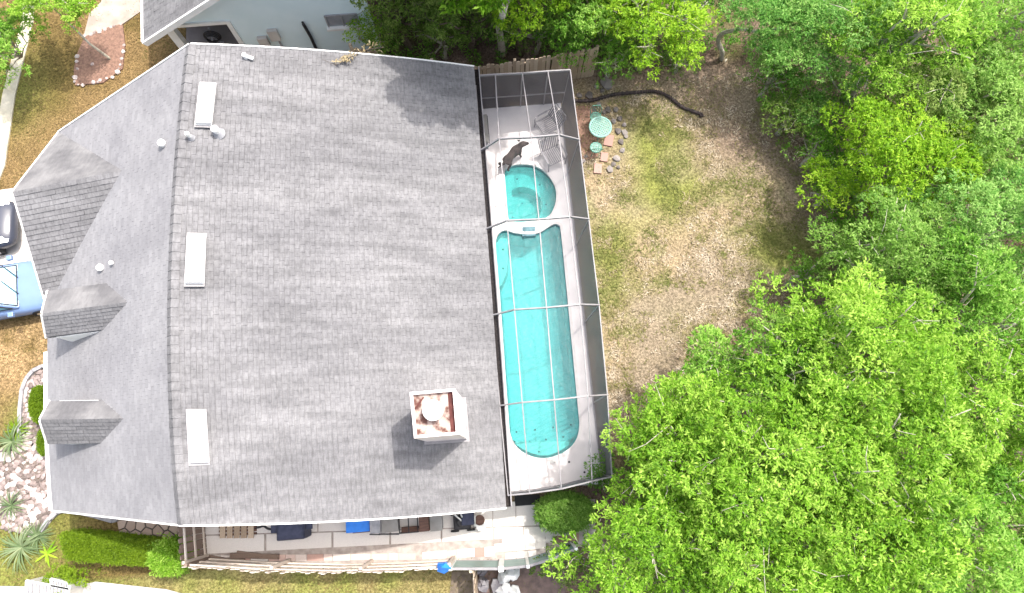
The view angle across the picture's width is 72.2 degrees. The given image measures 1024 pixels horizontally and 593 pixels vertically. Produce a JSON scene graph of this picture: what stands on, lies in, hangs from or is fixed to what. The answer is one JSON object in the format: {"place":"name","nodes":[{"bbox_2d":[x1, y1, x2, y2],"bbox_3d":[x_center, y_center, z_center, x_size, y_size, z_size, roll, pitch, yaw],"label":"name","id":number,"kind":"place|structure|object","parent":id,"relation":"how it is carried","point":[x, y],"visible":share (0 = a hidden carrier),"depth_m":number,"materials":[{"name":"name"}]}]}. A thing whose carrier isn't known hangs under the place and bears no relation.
{"place":"outdoors","nodes":[
{"label":"outdoors","id":0,"kind":"place"},
{"bbox_2d":[0,188,30,264],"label":"driveway","id":1,"kind":"structure","parent":0,"point":[20,246],"depth_m":23.98,"materials":[{"name":"concrete"}]},
{"bbox_2d":[0,200,18,255],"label":"parked car","id":2,"kind":"object","parent":1,"relation":"on","point":[9,221],"visible":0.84,"depth_m":23.46,"materials":[{"name":"paint"}]},
{"bbox_2d":[0,255,43,319],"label":"parked car","id":3,"kind":"object","parent":1,"relation":"on","point":[20,293],"visible":0.52,"depth_m":22.68,"materials":[{"name":"blue paint"}]},
{"bbox_2d":[0,4,33,178],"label":"pavement","id":4,"kind":"structure","parent":0,"point":[9,93],"depth_m":25.25,"materials":[{"name":"concrete"}]},
{"bbox_2d":[0,582,178,592],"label":"concrete path","id":5,"kind":"structure","parent":0,"point":[101,587],"depth_m":21.47,"materials":[{"name":"concrete"}]},
{"bbox_2d":[25,577,83,592],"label":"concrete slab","id":6,"kind":"object","parent":5,"relation":"on","point":[36,585],"visible":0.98,"depth_m":20.80,"materials":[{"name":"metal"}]},
{"bbox_2d":[50,576,84,589],"bbox_3d":[-13.382,8.605,21.153,0.692,0.770,0.229,13,77,3],"label":"rock","id":7,"kind":"object","parent":5,"relation":"on","point":[57,581],"visible":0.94,"depth_m":20.82,"materials":[{"name":"stone"}]},
{"bbox_2d":[84,0,140,35],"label":"path","id":8,"kind":"structure","parent":0,"point":[117,14],"depth_m":26.10,"materials":[{"name":"concrete"}]},
{"bbox_2d":[203,27,223,43],"bbox_3d":[-10.752,-9.292,25.328,0.619,0.910,0.300,-5,77,-1],"label":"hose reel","id":9,"kind":"object","parent":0,"point":[206,34],"visible":1,"depth_m":25.11,"materials":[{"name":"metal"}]},
{"bbox_2d":[11,43,511,526],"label":"house","id":10,"kind":"structure","parent":0,"point":[266,278],"depth_m":18.94,"materials":[{"name":"grey"}]},
{"bbox_2d":[325,40,383,64],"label":"fallen branch","id":11,"kind":"object","parent":10,"relation":"on","point":[344,58],"visible":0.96,"depth_m":20.75,"materials":[{"name":"wood"}]},
{"bbox_2d":[271,523,312,540],"bbox_3d":[-6.622,7.044,21.378,1.240,1.000,0.620,-5,77,-1],"label":"barbecue grill","id":12,"kind":"object","parent":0,"point":[284,532],"visible":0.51,"depth_m":20.94,"materials":[{"name":"metal"}]},
{"bbox_2d":[48,558,537,592],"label":"grass","id":13,"kind":"structure","parent":0,"point":[299,580],"depth_m":21.54,"materials":[{"name":"plant"}]},
{"bbox_2d":[179,499,594,565],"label":"patio","id":14,"kind":"structure","parent":0,"point":[514,532],"depth_m":21.79,"materials":[{"name":"concrete"}]},
{"bbox_2d":[178,526,210,566],"bbox_3d":[-9.438,7.355,20.997,0.192,1.907,1.172,-10,77,-2],"label":"board fence","id":15,"kind":"object","parent":14,"relation":"on","point":[195,545],"visible":0.86,"depth_m":20.83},
{"bbox_2d":[219,525,256,537],"bbox_3d":[-8.514,7.277,21.817,1.173,0.110,0.433,0,77,0],"label":"wooden pallet","id":16,"kind":"object","parent":14,"relation":"on","point":[237,530],"visible":0.78,"depth_m":21.77,"materials":[{"name":"brown wood"}]},
{"bbox_2d":[229,551,279,558],"bbox_3d":[-7.916,7.951,21.632,1.500,0.120,0.211,1,77,0],"label":"timber","id":17,"kind":"object","parent":14,"relation":"on","point":[245,554],"visible":1,"depth_m":21.57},
{"bbox_2d":[182,554,455,574],"bbox_3d":[-5.579,7.937,20.864,7.682,1.910,0.328,0,77,0],"label":"board fence","id":18,"kind":"object","parent":14,"relation":"on","point":[369,566],"visible":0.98,"depth_m":20.71,"materials":[{"name":"wood"}]},
{"bbox_2d":[346,520,369,532],"bbox_3d":[-4.673,6.957,21.592,0.720,0.670,0.610,-5,77,-1],"label":"blue table","id":19,"kind":"object","parent":14,"relation":"on","point":[357,526],"visible":0.51,"depth_m":21.25,"materials":[{"name":"plastic"}]},
{"bbox_2d":[369,520,381,534],"bbox_3d":[-4.122,6.992,21.488,0.333,0.820,0.535,-5,77,-1],"label":"cabinet","id":20,"kind":"object","parent":14,"relation":"on","point":[375,526],"visible":0.51,"depth_m":21.12,"materials":[{"name":"grey metal"}]},
{"bbox_2d":[379,519,398,534],"bbox_3d":[-3.765,7.029,21.654,0.626,0.520,0.608,-5,77,-1],"label":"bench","id":21,"kind":"object","parent":14,"relation":"on","point":[390,525],"visible":0.61,"depth_m":21.41,"materials":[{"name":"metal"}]},
{"bbox_2d":[418,516,429,531],"bbox_3d":[-2.654,6.893,21.493,0.330,0.880,0.500,-5,77,-1],"label":"wooden crate","id":22,"kind":"object","parent":14,"relation":"on","point":[424,524],"visible":0.58,"depth_m":21.12,"materials":[{"name":"brown wood"}]},
{"bbox_2d":[429,515,442,531],"bbox_3d":[-2.308,6.886,21.598,0.370,0.660,0.560,-5,77,-1],"label":"board box","id":23,"kind":"object","parent":14,"relation":"on","point":[436,523],"visible":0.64,"depth_m":21.27,"materials":[{"name":"grey metal"}]},
{"bbox_2d":[449,541,577,571],"bbox_3d":[0.060,7.831,20.915,3.725,1.880,0.354,-8,77,-2],"label":"panel fence","id":24,"kind":"object","parent":14,"relation":"on","point":[501,564],"visible":0.83,"depth_m":20.56,"materials":[{"name":"plastic"},{"name":"aluminium"}]},
{"bbox_2d":[515,494,539,505],"bbox_3d":[0.484,6.396,22.077,0.796,0.025,0.318,-5,77,-1],"label":"door mat","id":25,"kind":"object","parent":14,"relation":"on","point":[521,500],"depth_m":22.07,"materials":[{"name":"rubber"}]},
{"bbox_2d":[450,512,475,531],"bbox_3d":[-1.468,6.868,21.492,0.904,0.911,0.638,-5,77,-1],"label":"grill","id":26,"kind":"object","parent":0,"point":[463,521],"visible":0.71,"depth_m":21.44,"materials":[{"name":"metal"}]},
{"bbox_2d":[0,0,1023,592],"bbox_3d":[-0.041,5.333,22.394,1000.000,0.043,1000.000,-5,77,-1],"label":"ground","id":27,"kind":"structure","parent":0,"point":[636,220],"depth_m":24.42,"materials":[{"name":"plant"}]},
{"bbox_2d":[0,6,50,89],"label":"tree","id":28,"kind":"object","parent":27,"relation":"on","point":[8,29],"visible":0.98,"depth_m":23.38,"materials":[{"name":"green plant"}]},
{"bbox_2d":[0,438,54,536],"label":"rock bed","id":29,"kind":"object","parent":27,"relation":"on","point":[14,475],"visible":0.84,"depth_m":22.13,"materials":[{"name":"stone"}]},
{"bbox_2d":[0,489,24,523],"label":"strappy plant","id":30,"kind":"object","parent":29,"relation":"on","point":[9,505],"visible":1,"depth_m":21.93,"materials":[{"name":"green plant"}]},
{"bbox_2d":[0,421,32,460],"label":"strappy plant","id":31,"kind":"object","parent":29,"relation":"on","point":[8,441],"visible":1,"depth_m":22.35,"materials":[{"name":"green plant"}]},
{"bbox_2d":[0,522,43,574],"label":"strappy plant","id":32,"kind":"object","parent":29,"relation":"on","point":[19,547],"visible":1,"depth_m":21.59,"materials":[{"name":"green plant"}]},
{"bbox_2d":[21,518,55,555],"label":"strappy plant","id":33,"kind":"object","parent":29,"relation":"on","point":[42,539],"visible":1,"depth_m":21.69,"materials":[{"name":"green plant"}]},
{"bbox_2d":[17,364,43,439],"bbox_3d":[-15.690,3.346,22.767,0.715,0.140,2.620,14,77,3],"label":"bed edging","id":34,"kind":"object","parent":27,"relation":"on","point":[30,373],"visible":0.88,"depth_m":22.75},
{"bbox_2d":[21,369,43,452],"bbox_3d":[-15.205,3.653,22.727,1.366,0.155,2.752,-5,77,-1],"label":"rock bed","id":35,"kind":"object","parent":27,"relation":"on","point":[36,378],"visible":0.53,"depth_m":22.72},
{"bbox_2d":[27,384,43,424],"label":"shrub","id":36,"kind":"object","parent":35,"relation":"on","point":[35,403],"visible":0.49,"depth_m":22.03,"materials":[{"name":"green plant"}]},
{"bbox_2d":[35,429,44,456],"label":"shrub","id":37,"kind":"object","parent":27,"relation":"on","point":[40,444],"visible":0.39,"depth_m":21.95,"materials":[{"name":"green plant"}]},
{"bbox_2d":[40,562,104,592],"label":"shrub","id":38,"kind":"object","parent":27,"relation":"on","point":[63,574],"visible":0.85,"depth_m":20.94,"materials":[{"name":"green plant"}]},
{"bbox_2d":[0,0,185,589],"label":"grass","id":39,"kind":"structure","parent":27,"relation":"on","point":[25,243],"depth_m":25.10,"materials":[{"name":"plant"}]},
{"bbox_2d":[72,23,125,86],"bbox_3d":[-15.078,-8.829,25.706,1.871,0.145,2.525,-5,77,-1],"label":"mulch bed","id":40,"kind":"object","parent":27,"relation":"on","point":[94,66],"visible":0.98,"depth_m":25.66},
{"bbox_2d":[0,0,110,59],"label":"tree","id":41,"kind":"object","parent":40,"relation":"on","point":[72,8],"visible":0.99,"depth_m":23.22,"materials":[{"name":"green plant"}]},
{"bbox_2d":[57,527,162,567],"bbox_3d":[-11.971,7.580,21.113,3.050,1.472,1.020,6,77,1],"label":"hedge","id":42,"kind":"object","parent":27,"relation":"on","point":[100,546],"visible":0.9,"depth_m":20.61,"materials":[{"name":"green plant"}]},
{"bbox_2d":[117,520,178,538],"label":"flagstone path","id":43,"kind":"structure","parent":27,"relation":"on","point":[133,527],"depth_m":21.88,"materials":[{"name":"stone"}]},
{"bbox_2d":[144,532,199,578],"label":"shrub","id":44,"kind":"object","parent":27,"relation":"on","point":[163,558],"visible":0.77,"depth_m":20.41,"materials":[{"name":"green plant"}]},
{"bbox_2d":[342,2,387,51],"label":"shrub","id":45,"kind":"object","parent":27,"relation":"on","point":[362,26],"visible":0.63,"depth_m":23.82,"materials":[{"name":"green plant"}]},
{"bbox_2d":[350,0,452,54],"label":"tree","id":46,"kind":"object","parent":27,"relation":"on","point":[395,8],"visible":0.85,"depth_m":22.92,"materials":[{"name":"green plant"}]},
{"bbox_2d":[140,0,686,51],"bbox_3d":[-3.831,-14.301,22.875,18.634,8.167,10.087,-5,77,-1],"label":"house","id":47,"kind":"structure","parent":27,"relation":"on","point":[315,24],"depth_m":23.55,"materials":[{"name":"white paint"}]},
{"bbox_2d":[324,13,361,30],"bbox_3d":[-5.778,-9.357,23.970,1.210,0.731,0.128,-5,77,-1],"label":"window","id":48,"kind":"structure","parent":47,"relation":"in","point":[334,22],"depth_m":23.99,"materials":[{"name":"grey glass"}]},
{"bbox_2d":[395,11,488,60],"bbox_3d":[-2.432,-8.859,24.637,3.480,2.362,1.653,-5,77,-1],"label":"shrub","id":49,"kind":"object","parent":27,"relation":"on","point":[442,45],"visible":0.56,"depth_m":24.22,"materials":[{"name":"green plant"}]},
{"bbox_2d":[450,571,474,592],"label":"dirt strip","id":50,"kind":"object","parent":27,"relation":"on","point":[465,575],"visible":0.67,"depth_m":21.55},
{"bbox_2d":[401,0,524,52],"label":"tree","id":51,"kind":"object","parent":27,"relation":"on","point":[473,20],"visible":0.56,"depth_m":23.11,"materials":[{"name":"green plant"}]},
{"bbox_2d":[349,43,598,78],"bbox_3d":[-1.302,-7.940,24.654,8.515,1.909,0.902,0,77,0],"label":"picket fence","id":52,"kind":"object","parent":27,"relation":"on","point":[536,64],"visible":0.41,"depth_m":24.09,"materials":[{"name":"wood"}]},
{"bbox_2d":[437,0,553,57],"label":"tree","id":53,"kind":"object","parent":27,"relation":"on","point":[485,7],"visible":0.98,"depth_m":18.45,"materials":[{"name":"green plant"}]},
{"bbox_2d":[478,565,565,592],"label":"dirt yard","id":54,"kind":"structure","parent":27,"relation":"on","point":[544,584],"depth_m":21.55,"materials":[{"name":"soil"}]},
{"bbox_2d":[477,570,488,591],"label":"plastic sheet","id":55,"kind":"object","parent":54,"relation":"on","point":[483,584],"visible":0.8,"depth_m":21.32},
{"bbox_2d":[491,578,501,592],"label":"plastic sheet","id":56,"kind":"object","parent":54,"relation":"on","point":[495,585],"visible":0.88,"depth_m":21.23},
{"bbox_2d":[496,568,520,592],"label":"plastic sheet","id":57,"kind":"object","parent":56,"relation":"on","point":[506,577],"visible":0.94,"depth_m":21.14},
{"bbox_2d":[469,0,580,56],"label":"tree","id":58,"kind":"object","parent":27,"relation":"on","point":[520,18],"visible":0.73,"depth_m":22.29,"materials":[{"name":"green plant"}]},
{"bbox_2d":[491,1,586,55],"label":"shrub","id":59,"kind":"object","parent":27,"relation":"on","point":[537,47],"visible":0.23,"depth_m":24.47,"materials":[{"name":"green plant"}]},
{"bbox_2d":[483,103,602,490],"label":"pool deck","id":60,"kind":"structure","parent":27,"relation":"on","point":[513,122],"depth_m":24.15,"materials":[{"name":"concrete"}]},
{"bbox_2d":[498,140,530,171],"bbox_3d":[0.035,-4.887,24.296,1.353,0.900,0.429,-43,80,-9],"label":"dog","id":61,"kind":"object","parent":60,"relation":"on","point":[513,153],"visible":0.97,"depth_m":24.10},
{"bbox_2d":[503,162,557,238],"bbox_3d":[0.679,-3.292,24.907,1.883,1.070,2.732,-5,77,-1],"label":"spa","id":62,"kind":"object","parent":60,"relation":"on","point":[520,190],"visible":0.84,"depth_m":25.05,"materials":[{"name":"liquid"}]},
{"bbox_2d":[493,221,581,460],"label":"swimming pool","id":63,"kind":"structure","parent":60,"relation":"in","point":[533,345],"depth_m":24.35,"materials":[{"name":"liquid"}]},
{"bbox_2d":[476,69,611,495],"bbox_3d":[0.868,-0.790,22.089,3.281,3.297,13.305,-5,77,-1],"label":"pool enclosure","id":64,"kind":"object","parent":60,"relation":"on","point":[500,90],"visible":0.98,"depth_m":22.41,"materials":[{"name":"metal"}]},
{"bbox_2d":[534,103,565,138],"bbox_3d":[1.335,-6.085,24.558,0.893,0.950,0.770,-32,79,-7],"label":"patio chair","id":65,"kind":"object","parent":60,"relation":"on","point":[552,120],"visible":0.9,"depth_m":24.57,"materials":[{"name":"metal"}]},
{"bbox_2d":[538,132,567,171],"bbox_3d":[1.382,-5.008,24.302,0.770,0.950,0.893,-26,78,-6],"label":"patio chair","id":66,"kind":"object","parent":60,"relation":"on","point":[550,149],"visible":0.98,"depth_m":24.30,"materials":[{"name":"metal"}]},
{"bbox_2d":[529,535,595,592],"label":"shrub","id":67,"kind":"object","parent":27,"relation":"on","point":[561,570],"visible":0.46,"depth_m":20.74,"materials":[{"name":"green plant"}]},
{"bbox_2d":[531,487,596,537],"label":"shrub","id":68,"kind":"object","parent":27,"relation":"on","point":[560,512],"visible":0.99,"depth_m":20.93,"materials":[{"name":"green plant"}]},
{"bbox_2d":[525,0,654,68],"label":"tree","id":69,"kind":"object","parent":27,"relation":"on","point":[579,24],"visible":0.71,"depth_m":23.18,"materials":[{"name":"green plant"}]},
{"bbox_2d":[576,77,627,173],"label":"stepping stones","id":70,"kind":"object","parent":27,"relation":"on","point":[585,111],"visible":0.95,"depth_m":25.00,"materials":[{"name":"grey stone"}]},
{"bbox_2d":[589,116,611,141],"bbox_3d":[3.057,-5.786,24.633,0.809,0.744,0.807,-21,78,-5],"label":"bistro table","id":71,"kind":"object","parent":70,"relation":"on","point":[602,131],"visible":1,"depth_m":24.29,"materials":[{"name":"green metal"}]},
{"bbox_2d":[580,449,627,494],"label":"shrub","id":72,"kind":"object","parent":27,"relation":"on","point":[599,473],"visible":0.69,"depth_m":21.22,"materials":[{"name":"green plant"}]},
{"bbox_2d":[577,29,643,88],"bbox_3d":[3.324,-8.214,24.502,2.272,2.348,2.212,23,78,5],"label":"shrub","id":73,"kind":"object","parent":27,"relation":"on","point":[610,50],"visible":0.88,"depth_m":24.02,"materials":[{"name":"green plant"}]},
{"bbox_2d":[575,89,703,117],"bbox_3d":[4.493,-7.103,25.281,4.863,0.150,0.915,7,77,1],"label":"drain pipe","id":74,"kind":"object","parent":27,"relation":"on","point":[660,92],"visible":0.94,"depth_m":25.25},
{"bbox_2d":[541,478,741,592],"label":"tree","id":75,"kind":"object","parent":27,"relation":"on","point":[625,548],"visible":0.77,"depth_m":16.33,"materials":[{"name":"green plant"}]},
{"bbox_2d":[618,32,667,74],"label":"shrub","id":76,"kind":"object","parent":27,"relation":"on","point":[643,52],"visible":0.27,"depth_m":24.69,"materials":[{"name":"green plant"}]},
{"bbox_2d":[586,0,724,80],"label":"tree","id":77,"kind":"object","parent":27,"relation":"on","point":[675,28],"visible":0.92,"depth_m":22.35,"materials":[{"name":"green plant"}]},
{"bbox_2d":[600,368,758,527],"bbox_3d":[4.441,4.267,19.589,4.238,6.126,4.262,-5,77,-1],"label":"tree","id":78,"kind":"object","parent":27,"relation":"on","point":[635,454],"visible":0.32,"depth_m":18.03,"materials":[{"name":"green plant"}]},
{"bbox_2d":[659,34,704,87],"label":"shrub","id":79,"kind":"object","parent":27,"relation":"on","point":[675,69],"visible":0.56,"depth_m":24.90,"materials":[{"name":"green plant"}]},
{"bbox_2d":[377,0,1023,592],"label":"undergrowth","id":80,"kind":"object","parent":27,"relation":"on","point":[707,42],"visible":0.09,"depth_m":25.32,"materials":[{"name":"green plant"}]},
{"bbox_2d":[573,71,835,453],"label":"grass","id":81,"kind":"structure","parent":27,"relation":"on","point":[600,239],"depth_m":24.16,"materials":[{"name":"plant"}]},
{"bbox_2d":[658,0,760,41],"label":"tree","id":82,"kind":"object","parent":27,"relation":"on","point":[722,2],"visible":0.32,"depth_m":23.11,"materials":[{"name":"green plant"}]},
{"bbox_2d":[626,370,796,576],"bbox_3d":[4.879,4.764,18.768,4.346,7.495,4.623,18,77,4],"label":"tree","id":83,"kind":"object","parent":27,"relation":"on","point":[695,505],"visible":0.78,"depth_m":16.25,"materials":[{"name":"green plant"}]},
{"bbox_2d":[671,323,789,423],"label":"tree","id":84,"kind":"object","parent":27,"relation":"on","point":[703,361],"visible":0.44,"depth_m":18.77,"materials":[{"name":"green plant"}]},
{"bbox_2d":[637,466,890,592],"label":"tree","id":85,"kind":"object","parent":27,"relation":"on","point":[758,573],"visible":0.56,"depth_m":15.60,"materials":[{"name":"green plant"}]},
{"bbox_2d":[735,47,803,108],"bbox_3d":[8.882,-7.369,24.381,2.383,2.210,2.378,-5,77,-1],"label":"shrub","id":86,"kind":"object","parent":27,"relation":"on","point":[769,84],"visible":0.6,"depth_m":23.96,"materials":[{"name":"green plant"}]},
{"bbox_2d":[655,346,902,587],"bbox_3d":[6.561,4.419,18.751,5.447,7.694,6.067,-5,77,-1],"label":"tree","id":87,"kind":"object","parent":27,"relation":"on","point":[809,474],"visible":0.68,"depth_m":15.83,"materials":[{"name":"green plant"}]},
{"bbox_2d":[713,0,847,76],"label":"tree","id":88,"kind":"object","parent":27,"relation":"on","point":[762,18],"visible":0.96,"depth_m":22.10,"materials":[{"name":"green plant"}]},
{"bbox_2d":[710,296,868,432],"bbox_3d":[7.091,2.102,19.897,3.673,6.539,3.658,12,77,3],"label":"tree","id":89,"kind":"object","parent":27,"relation":"on","point":[786,364],"visible":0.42,"depth_m":17.80,"materials":[{"name":"green plant"}]},
{"bbox_2d":[759,81,829,148],"bbox_3d":[9.491,-6.118,24.001,2.204,2.373,2.326,30,78,7],"label":"shrub","id":90,"kind":"object","parent":27,"relation":"on","point":[785,115],"visible":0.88,"depth_m":23.52,"materials":[{"name":"green plant"}]},
{"bbox_2d":[780,247,833,296],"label":"shrub","id":91,"kind":"object","parent":27,"relation":"on","point":[802,275],"visible":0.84,"depth_m":22.06,"materials":[{"name":"green plant"}]},
{"bbox_2d":[780,123,845,183],"bbox_3d":[10.144,-4.750,23.820,2.109,2.093,2.110,-5,77,-1],"label":"shrub","id":92,"kind":"object","parent":27,"relation":"on","point":[813,152],"visible":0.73,"depth_m":23.28,"materials":[{"name":"green plant"}]},
{"bbox_2d":[785,66,845,120],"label":"shrub","id":93,"kind":"object","parent":27,"relation":"on","point":[811,88],"visible":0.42,"depth_m":23.94,"materials":[{"name":"green plant"}]},
{"bbox_2d":[799,157,867,224],"bbox_3d":[10.466,-3.343,23.395,1.838,2.269,2.239,37,79,8],"label":"shrub","id":94,"kind":"object","parent":27,"relation":"on","point":[838,200],"visible":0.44,"depth_m":22.77,"materials":[{"name":"green plant"}]},
{"bbox_2d":[742,0,925,126],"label":"tree","id":95,"kind":"object","parent":27,"relation":"on","point":[836,59],"visible":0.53,"depth_m":22.29,"materials":[{"name":"green plant"}]},
{"bbox_2d":[821,206,874,276],"bbox_3d":[10.813,-1.577,22.945,1.751,2.328,2.405,15,77,3],"label":"shrub","id":96,"kind":"object","parent":27,"relation":"on","point":[851,218],"visible":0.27,"depth_m":22.33,"materials":[{"name":"green plant"}]},
{"bbox_2d":[749,257,976,432],"bbox_3d":[8.693,1.697,19.501,4.969,7.504,4.720,-5,77,-1],"label":"tree","id":97,"kind":"object","parent":27,"relation":"on","point":[875,337],"visible":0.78,"depth_m":17.05,"materials":[{"name":"green plant"}]},
{"bbox_2d":[768,342,992,571],"bbox_3d":[8.850,4.407,18.565,5.467,8.069,5.534,-5,77,-1],"label":"tree","id":98,"kind":"object","parent":27,"relation":"on","point":[940,418],"visible":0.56,"depth_m":15.73,"materials":[{"name":"green plant"}]},
{"bbox_2d":[762,463,1002,592],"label":"tree","id":99,"kind":"object","parent":27,"relation":"on","point":[905,569],"visible":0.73,"depth_m":15.27,"materials":[{"name":"green plant"}]},
{"bbox_2d":[795,93,995,254],"bbox_3d":[12.011,-3.854,22.154,6.342,4.925,5.483,-5,77,-1],"label":"tree","id":100,"kind":"object","parent":27,"relation":"on","point":[902,155],"visible":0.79,"depth_m":20.75,"materials":[{"name":"green plant"}]},
{"bbox_2d":[806,184,984,337],"bbox_3d":[11.486,-0.587,20.958,5.428,5.737,5.099,-5,77,-1],"label":"tree","id":101,"kind":"object","parent":27,"relation":"on","point":[894,240],"visible":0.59,"depth_m":19.40,"materials":[{"name":"green plant"}]},
{"bbox_2d":[817,0,995,116],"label":"tree","id":102,"kind":"object","parent":27,"relation":"on","point":[942,11],"visible":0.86,"depth_m":21.03,"materials":[{"name":"green plant"}]},
{"bbox_2d":[844,323,1023,525],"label":"tree","id":103,"kind":"object","parent":27,"relation":"on","point":[995,421],"visible":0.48,"depth_m":16.63,"materials":[{"name":"green plant"}]},
{"bbox_2d":[852,452,1023,592],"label":"tree","id":104,"kind":"object","parent":27,"relation":"on","point":[1009,578],"visible":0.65,"depth_m":15.73,"materials":[{"name":"green plant"}]},
{"bbox_2d":[871,46,1021,177],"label":"tree","id":105,"kind":"object","parent":27,"relation":"on","point":[934,106],"visible":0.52,"depth_m":21.04,"materials":[{"name":"green plant"}]},
{"bbox_2d":[876,226,1023,404],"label":"tree","id":106,"kind":"object","parent":27,"relation":"on","point":[998,309],"visible":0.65,"depth_m":18.26,"materials":[{"name":"green plant"}]},
{"bbox_2d":[887,161,1023,324],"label":"tree","id":107,"kind":"object","parent":27,"relation":"on","point":[997,206],"visible":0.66,"depth_m":19.29,"materials":[{"name":"green plant"}]},
{"bbox_2d":[897,0,1023,123],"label":"tree","id":108,"kind":"object","parent":27,"relation":"on","point":[991,13],"visible":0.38,"depth_m":21.21,"materials":[{"name":"green plant"}]},
{"bbox_2d":[912,41,1023,224],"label":"tree","id":109,"kind":"object","parent":27,"relation":"on","point":[1005,137],"visible":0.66,"depth_m":20.40,"materials":[{"name":"green plant"}]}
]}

